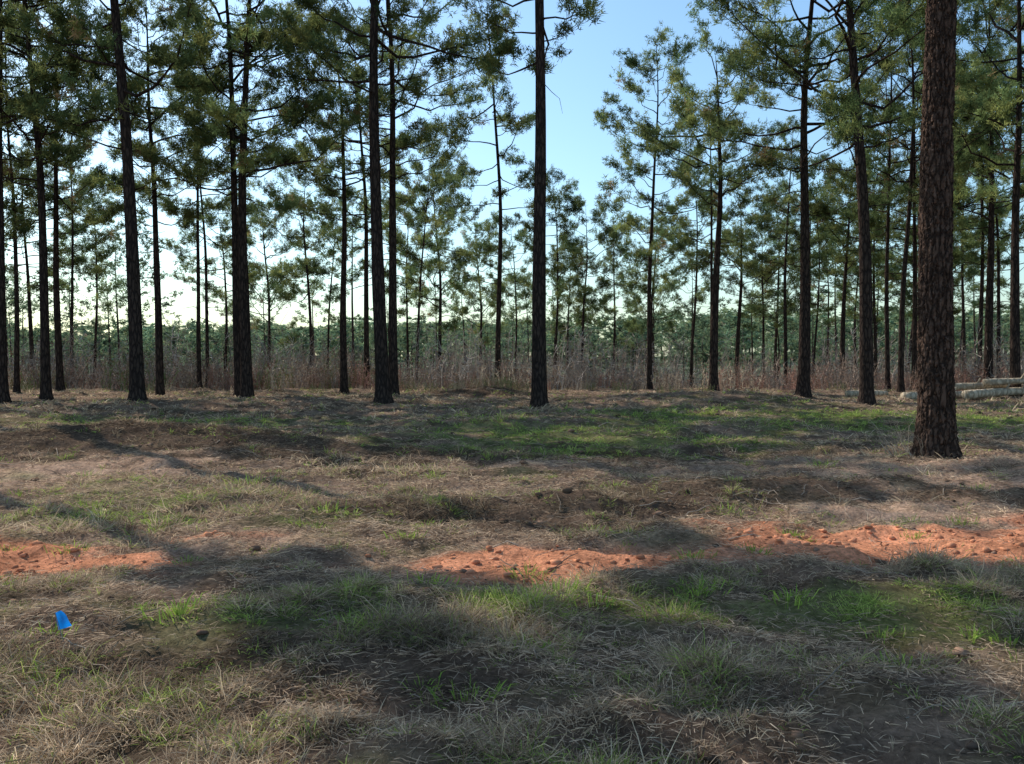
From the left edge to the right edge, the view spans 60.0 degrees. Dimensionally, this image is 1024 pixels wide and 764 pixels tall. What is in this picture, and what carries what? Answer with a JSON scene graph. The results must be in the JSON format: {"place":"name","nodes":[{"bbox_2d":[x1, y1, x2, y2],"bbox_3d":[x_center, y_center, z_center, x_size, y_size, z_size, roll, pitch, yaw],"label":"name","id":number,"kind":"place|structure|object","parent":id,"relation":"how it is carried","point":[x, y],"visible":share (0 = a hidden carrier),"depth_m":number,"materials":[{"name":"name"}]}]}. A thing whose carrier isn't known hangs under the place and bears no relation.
{"place":"outdoors","nodes":[
{"label":"outdoors","id":0,"kind":"place"},
{"bbox_2d":[0,351,1023,763],"bbox_3d":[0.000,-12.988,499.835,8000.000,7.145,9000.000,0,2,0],"label":"ground","id":1,"kind":"structure","parent":0,"point":[912,751],"depth_m":6.89,"materials":[{"name":"soil"}]},
{"bbox_2d":[2,38,59,182],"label":"pine tree","id":2,"kind":"object","parent":1,"relation":"on","point":[35,172],"visible":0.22,"depth_m":37.66,"materials":[{"name":"green plant"}]},
{"bbox_2d":[2,0,67,392],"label":"pine tree","id":3,"kind":"object","parent":1,"relation":"on","point":[14,231],"visible":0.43,"depth_m":34.56,"materials":[{"name":"green plant"}]},
{"bbox_2d":[3,134,99,389],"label":"pine tree","id":4,"kind":"object","parent":1,"relation":"on","point":[35,288],"visible":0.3,"depth_m":49.80,"materials":[{"name":"green plant"}]},
{"bbox_2d":[0,0,106,402],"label":"pine tree","id":5,"kind":"object","parent":1,"relation":"on","point":[31,76],"visible":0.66,"depth_m":28.85,"materials":[{"name":"green plant"}]},
{"bbox_2d":[55,611,71,643],"bbox_3d":[-2.365,1.350,4.671,0.084,0.302,0.023,0,2,0],"label":"survey flag","id":6,"kind":"object","parent":1,"relation":"on","point":[63,622],"visible":0.92,"depth_m":4.67,"materials":[{"name":"blue plastic"}]},
{"bbox_2d":[6,102,123,374],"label":"pine tree","id":7,"kind":"object","parent":1,"relation":"on","point":[102,234],"visible":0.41,"depth_m":47.76,"materials":[{"name":"green plant"}]},
{"bbox_2d":[0,0,169,399],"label":"pine tree","id":8,"kind":"object","parent":1,"relation":"on","point":[76,68],"visible":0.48,"depth_m":30.82,"materials":[{"name":"green plant"}]},
{"bbox_2d":[2,0,172,390],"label":"pine tree","id":9,"kind":"object","parent":1,"relation":"on","point":[102,217],"visible":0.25,"depth_m":36.77,"materials":[{"name":"green plant"}]},
{"bbox_2d":[50,166,124,383],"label":"pine tree","id":10,"kind":"object","parent":1,"relation":"on","point":[97,270],"visible":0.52,"depth_m":55.07,"materials":[{"name":"green plant"}]},
{"bbox_2d":[0,0,221,400],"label":"pine tree","id":11,"kind":"object","parent":1,"relation":"on","point":[124,110],"visible":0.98,"depth_m":26.84,"materials":[{"name":"green plant"}]},
{"bbox_2d":[3,0,276,395],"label":"pine tree","id":12,"kind":"object","parent":1,"relation":"on","point":[108,178],"visible":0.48,"depth_m":34.55,"materials":[{"name":"green plant"}]},
{"bbox_2d":[112,82,262,387],"bbox_3d":[-15.076,-6.835,42.405,6.126,15.282,5.350,1,2,32],"label":"pine tree","id":13,"kind":"object","parent":1,"relation":"on","point":[220,205],"visible":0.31,"depth_m":42.41,"materials":[{"name":"green plant"}]},
{"bbox_2d":[116,14,271,388],"bbox_3d":[-14.351,-7.635,39.920,6.573,16.442,5.422,-1,2,-26],"label":"pine tree","id":14,"kind":"object","parent":1,"relation":"on","point":[169,206],"visible":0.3,"depth_m":39.75,"materials":[{"name":"green plant"}]},
{"bbox_2d":[158,195,267,379],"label":"pine tree","id":15,"kind":"object","parent":1,"relation":"on","point":[257,274],"visible":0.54,"depth_m":53.64,"materials":[{"name":"green plant"}]},
{"bbox_2d":[132,0,353,396],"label":"pine tree","id":16,"kind":"object","parent":1,"relation":"on","point":[276,159],"visible":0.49,"depth_m":33.10,"materials":[{"name":"green plant"}]},
{"bbox_2d":[134,0,368,397],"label":"pine tree","id":17,"kind":"object","parent":1,"relation":"on","point":[249,33],"visible":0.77,"depth_m":31.64,"materials":[{"name":"green plant"}]},
{"bbox_2d":[201,188,325,374],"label":"pine tree","id":18,"kind":"object","parent":1,"relation":"on","point":[255,324],"visible":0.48,"depth_m":61.49,"materials":[{"name":"green plant"}]},
{"bbox_2d":[246,157,348,381],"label":"pine tree","id":19,"kind":"object","parent":1,"relation":"on","point":[300,244],"visible":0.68,"depth_m":51.43,"materials":[{"name":"green plant"}]},
{"bbox_2d":[294,186,370,375],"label":"pine tree","id":20,"kind":"object","parent":1,"relation":"on","point":[353,221],"visible":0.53,"depth_m":57.56,"materials":[{"name":"green plant"}]},
{"bbox_2d":[249,8,447,387],"bbox_3d":[-7.424,-8.263,39.635,7.024,17.788,9.328,1,2,28],"label":"pine tree","id":21,"kind":"object","parent":1,"relation":"on","point":[309,205],"visible":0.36,"depth_m":40.24,"materials":[{"name":"green plant"}]},
{"bbox_2d":[260,4,445,393],"bbox_3d":[-7.095,-7.533,36.934,8.482,16.500,6.206,0,2,0],"label":"pine tree","id":22,"kind":"object","parent":1,"relation":"on","point":[405,140],"visible":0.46,"depth_m":36.78,"materials":[{"name":"green plant"}]},
{"bbox_2d":[243,0,534,403],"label":"pine tree","id":23,"kind":"object","parent":1,"relation":"on","point":[383,394],"visible":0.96,"depth_m":27.93,"materials":[{"name":"green plant"}]},
{"bbox_2d":[293,0,495,394],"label":"pine tree","id":24,"kind":"object","parent":1,"relation":"on","point":[449,91],"visible":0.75,"depth_m":33.74,"materials":[{"name":"green plant"}]},
{"bbox_2d":[356,182,435,383],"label":"pine tree","id":25,"kind":"object","parent":1,"relation":"on","point":[401,311],"visible":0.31,"depth_m":59.61,"materials":[{"name":"green plant"}]},
{"bbox_2d":[368,136,473,387],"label":"pine tree","id":26,"kind":"object","parent":1,"relation":"on","point":[418,165],"visible":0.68,"depth_m":49.55,"materials":[{"name":"green plant"}]},
{"bbox_2d":[370,153,505,386],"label":"pine tree","id":27,"kind":"object","parent":1,"relation":"on","point":[463,254],"visible":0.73,"depth_m":54.41,"materials":[{"name":"green plant"}]},
{"bbox_2d":[430,211,531,373],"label":"pine tree","id":28,"kind":"object","parent":1,"relation":"on","point":[477,279],"visible":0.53,"depth_m":71.13,"materials":[{"name":"green plant"}]},
{"bbox_2d":[420,0,563,381],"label":"pine tree","id":29,"kind":"object","parent":1,"relation":"on","point":[509,118],"visible":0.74,"depth_m":41.73,"materials":[{"name":"green plant"}]},
{"bbox_2d":[474,212,532,374],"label":"pine tree","id":30,"kind":"object","parent":1,"relation":"on","point":[484,261],"visible":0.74,"depth_m":64.96,"materials":[{"name":"green plant"}]},
{"bbox_2d":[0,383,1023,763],"bbox_3d":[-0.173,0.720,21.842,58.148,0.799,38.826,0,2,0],"label":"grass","id":31,"kind":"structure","parent":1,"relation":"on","point":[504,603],"depth_m":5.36,"materials":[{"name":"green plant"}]},
{"bbox_2d":[0,385,1023,763],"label":"fallen twigs","id":32,"kind":"object","parent":1,"relation":"on","point":[576,553],"visible":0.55,"depth_m":9.13,"materials":[{"name":"brown wood"}]},
{"bbox_2d":[0,512,1023,584],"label":"clay clods","id":33,"kind":"object","parent":1,"relation":"on","point":[640,556],"visible":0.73,"depth_m":7.07,"materials":[{"name":"soil"}]},
{"bbox_2d":[1,404,1023,763],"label":"soil crumbs","id":34,"kind":"object","parent":1,"relation":"on","point":[711,758],"visible":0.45,"depth_m":8.90,"materials":[{"name":"brown soil"}]},
{"bbox_2d":[5,155,1023,389],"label":"distant pine forest","id":35,"kind":"object","parent":1,"relation":"on","point":[702,323],"visible":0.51,"depth_m":159.94,"materials":[{"name":"green plant"}]},
{"bbox_2d":[6,304,1023,392],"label":"brush thicket","id":36,"kind":"object","parent":1,"relation":"on","point":[288,376],"visible":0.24,"depth_m":42.16,"materials":[{"name":"plant"}]},
{"bbox_2d":[453,0,607,408],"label":"pine tree","id":37,"kind":"object","parent":1,"relation":"on","point":[539,394],"visible":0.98,"depth_m":25.95,"materials":[{"name":"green plant"}]},
{"bbox_2d":[513,160,589,389],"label":"pine tree","id":38,"kind":"object","parent":1,"relation":"on","point":[561,267],"visible":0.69,"depth_m":56.75,"materials":[{"name":"green plant"}]},
{"bbox_2d":[546,231,612,373],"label":"pine tree","id":39,"kind":"object","parent":1,"relation":"on","point":[560,326],"visible":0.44,"depth_m":73.84,"materials":[{"name":"green plant"}]},
{"bbox_2d":[555,194,632,388],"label":"pine tree","id":40,"kind":"object","parent":1,"relation":"on","point":[580,314],"visible":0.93,"depth_m":55.54,"materials":[{"name":"green plant"}]},
{"bbox_2d":[570,222,660,387],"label":"pine tree","id":41,"kind":"object","parent":1,"relation":"on","point":[621,249],"visible":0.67,"depth_m":63.05,"materials":[{"name":"green plant"}]},
{"bbox_2d":[608,210,706,375],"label":"pine tree","id":42,"kind":"object","parent":1,"relation":"on","point":[654,288],"visible":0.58,"depth_m":69.79,"materials":[{"name":"green plant"}]},
{"bbox_2d":[592,20,746,389],"bbox_3d":[7.104,-7.917,41.888,6.894,17.179,5.525,0,2,0],"label":"pine tree","id":43,"kind":"object","parent":1,"relation":"on","point":[629,84],"visible":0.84,"depth_m":41.12,"materials":[{"name":"green plant"}]},
{"bbox_2d":[648,153,731,386],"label":"pine tree","id":44,"kind":"object","parent":1,"relation":"on","point":[690,259],"visible":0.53,"depth_m":56.05,"materials":[{"name":"green plant"}]},
{"bbox_2d":[601,2,793,391],"bbox_3d":[7.817,-7.383,37.063,7.123,16.012,7.176,0,2,-8],"label":"pine tree","id":45,"kind":"object","parent":1,"relation":"on","point":[650,131],"visible":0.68,"depth_m":36.32,"materials":[{"name":"green plant"}]},
{"bbox_2d":[635,86,772,349],"bbox_3d":[10.387,-7.178,46.080,6.573,16.442,5.422,1,2,40],"label":"pine tree","id":46,"kind":"object","parent":1,"relation":"on","point":[682,243],"visible":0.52,"depth_m":45.44,"materials":[{"name":"green plant"}]},
{"bbox_2d":[654,164,787,382],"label":"pine tree","id":47,"kind":"object","parent":1,"relation":"on","point":[748,220],"visible":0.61,"depth_m":53.43,"materials":[{"name":"green plant"}]},
{"bbox_2d":[701,214,812,383],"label":"pine tree","id":48,"kind":"object","parent":1,"relation":"on","point":[755,306],"visible":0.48,"depth_m":65.73,"materials":[{"name":"green plant"}]},
{"bbox_2d":[731,175,828,381],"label":"pine tree","id":49,"kind":"object","parent":1,"relation":"on","point":[778,218],"visible":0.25,"depth_m":73.40,"materials":[{"name":"green plant"}]},
{"bbox_2d":[742,110,850,384],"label":"pine tree","id":50,"kind":"object","parent":1,"relation":"on","point":[763,258],"visible":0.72,"depth_m":49.58,"materials":[{"name":"green plant"}]},
{"bbox_2d":[752,178,882,382],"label":"pine tree","id":51,"kind":"object","parent":1,"relation":"on","point":[826,245],"visible":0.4,"depth_m":61.36,"materials":[{"name":"green plant"}]},
{"bbox_2d":[677,0,992,397],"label":"pine tree","id":52,"kind":"object","parent":1,"relation":"on","point":[803,388],"visible":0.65,"depth_m":31.65,"materials":[{"name":"green plant"}]},
{"bbox_2d":[774,143,918,388],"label":"pine tree","id":53,"kind":"object","parent":1,"relation":"on","point":[838,228],"visible":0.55,"depth_m":50.91,"materials":[{"name":"green plant"}]},
{"bbox_2d":[707,0,1009,405],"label":"pine tree","id":54,"kind":"object","parent":1,"relation":"on","point":[862,160],"visible":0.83,"depth_m":27.91,"materials":[{"name":"green plant"}]},
{"bbox_2d":[811,164,911,347],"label":"pine tree","id":55,"kind":"object","parent":1,"relation":"on","point":[876,273],"visible":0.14,"depth_m":70.75,"materials":[{"name":"green plant"}]},
{"bbox_2d":[844,385,887,396],"bbox_3d":[13.455,0.332,33.597,1.754,0.450,0.284,0,2,-12],"label":"fallen log","id":56,"kind":"object","parent":1,"relation":"on","point":[849,393],"visible":0.56,"depth_m":33.45,"materials":[{"name":"grey wood"}]},
{"bbox_2d":[815,167,917,388],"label":"pine tree","id":57,"kind":"object","parent":1,"relation":"on","point":[875,286],"visible":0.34,"depth_m":59.93,"materials":[{"name":"green plant"}]},
{"bbox_2d":[784,1,984,389],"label":"pine tree","id":58,"kind":"object","parent":1,"relation":"on","point":[897,163],"visible":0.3,"depth_m":41.88,"materials":[{"name":"green plant"}]},
{"bbox_2d":[819,75,979,389],"bbox_3d":[20.944,-7.569,45.587,9.025,17.222,7.765,-2,2,-45],"label":"pine tree","id":59,"kind":"object","parent":1,"relation":"on","point":[913,257],"visible":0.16,"depth_m":45.58,"materials":[{"name":"green plant"}]},
{"bbox_2d":[783,0,1023,391],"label":"pine tree","id":60,"kind":"object","parent":1,"relation":"on","point":[907,186],"visible":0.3,"depth_m":37.27,"materials":[{"name":"green plant"}]},
{"bbox_2d":[900,387,961,399],"bbox_3d":[16.101,0.427,32.866,3.716,0.515,0.325,0,2,-14],"label":"fallen log","id":61,"kind":"object","parent":1,"relation":"on","point":[909,395],"visible":0.2,"depth_m":32.42,"materials":[{"name":"grey wood"}]},
{"bbox_2d":[908,0,965,459],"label":"pine tree","id":62,"kind":"object","parent":1,"relation":"on","point":[936,429],"visible":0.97,"depth_m":13.00,"materials":[{"name":"brown plant"}]},
{"bbox_2d":[875,151,1010,300],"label":"pine tree","id":63,"kind":"object","parent":1,"relation":"on","point":[956,282],"visible":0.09,"depth_m":55.76,"materials":[{"name":"green plant"}]},
{"bbox_2d":[875,174,1021,354],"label":"pine tree","id":64,"kind":"object","parent":1,"relation":"on","point":[956,311],"visible":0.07,"depth_m":61.17,"materials":[{"name":"green plant"}]},
{"bbox_2d":[897,0,1023,378],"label":"pine tree","id":65,"kind":"object","parent":1,"relation":"on","point":[989,151],"visible":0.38,"depth_m":39.79,"materials":[{"name":"green plant"}]},
{"bbox_2d":[900,113,1023,377],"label":"pine tree","id":66,"kind":"object","parent":1,"relation":"on","point":[973,272],"visible":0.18,"depth_m":49.96,"materials":[{"name":"green plant"}]},
{"bbox_2d":[908,59,1023,376],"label":"pine tree","id":67,"kind":"object","parent":1,"relation":"on","point":[982,224],"visible":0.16,"depth_m":43.72,"materials":[{"name":"green plant"}]},
{"bbox_2d":[911,0,1023,397],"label":"pine tree","id":68,"kind":"object","parent":1,"relation":"on","point":[1017,169],"visible":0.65,"depth_m":32.84,"materials":[{"name":"green plant"}]},
{"bbox_2d":[912,40,1023,376],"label":"pine tree","id":69,"kind":"object","parent":1,"relation":"on","point":[1012,51],"visible":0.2,"depth_m":44.07,"materials":[{"name":"green plant"}]},
{"bbox_2d":[955,378,1021,389],"bbox_3d":[17.197,0.112,33.315,3.633,0.564,0.289,0,2,6],"label":"fallen log","id":70,"kind":"object","parent":1,"relation":"on","point":[967,386],"visible":0.42,"depth_m":33.21,"materials":[{"name":"grey wood"}]},
{"bbox_2d":[959,142,1023,339],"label":"pine tree","id":71,"kind":"object","parent":1,"relation":"on","point":[1002,279],"visible":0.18,"depth_m":58.32,"materials":[{"name":"green plant"}]},
{"bbox_2d":[961,384,1023,399],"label":"fallen log","id":72,"kind":"object","parent":1,"relation":"on","point":[983,393],"visible":0.97,"depth_m":32.28,"materials":[{"name":"grey wood"}]},
{"bbox_2d":[982,374,1023,385],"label":"fallen log","id":73,"kind":"object","parent":72,"relation":"on","point":[996,381],"visible":1,"depth_m":32.53,"materials":[{"name":"grey wood"}]},
{"bbox_2d":[2,0,1023,356],"label":"sky","id":74,"kind":"structure","parent":0,"point":[576,147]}
]}

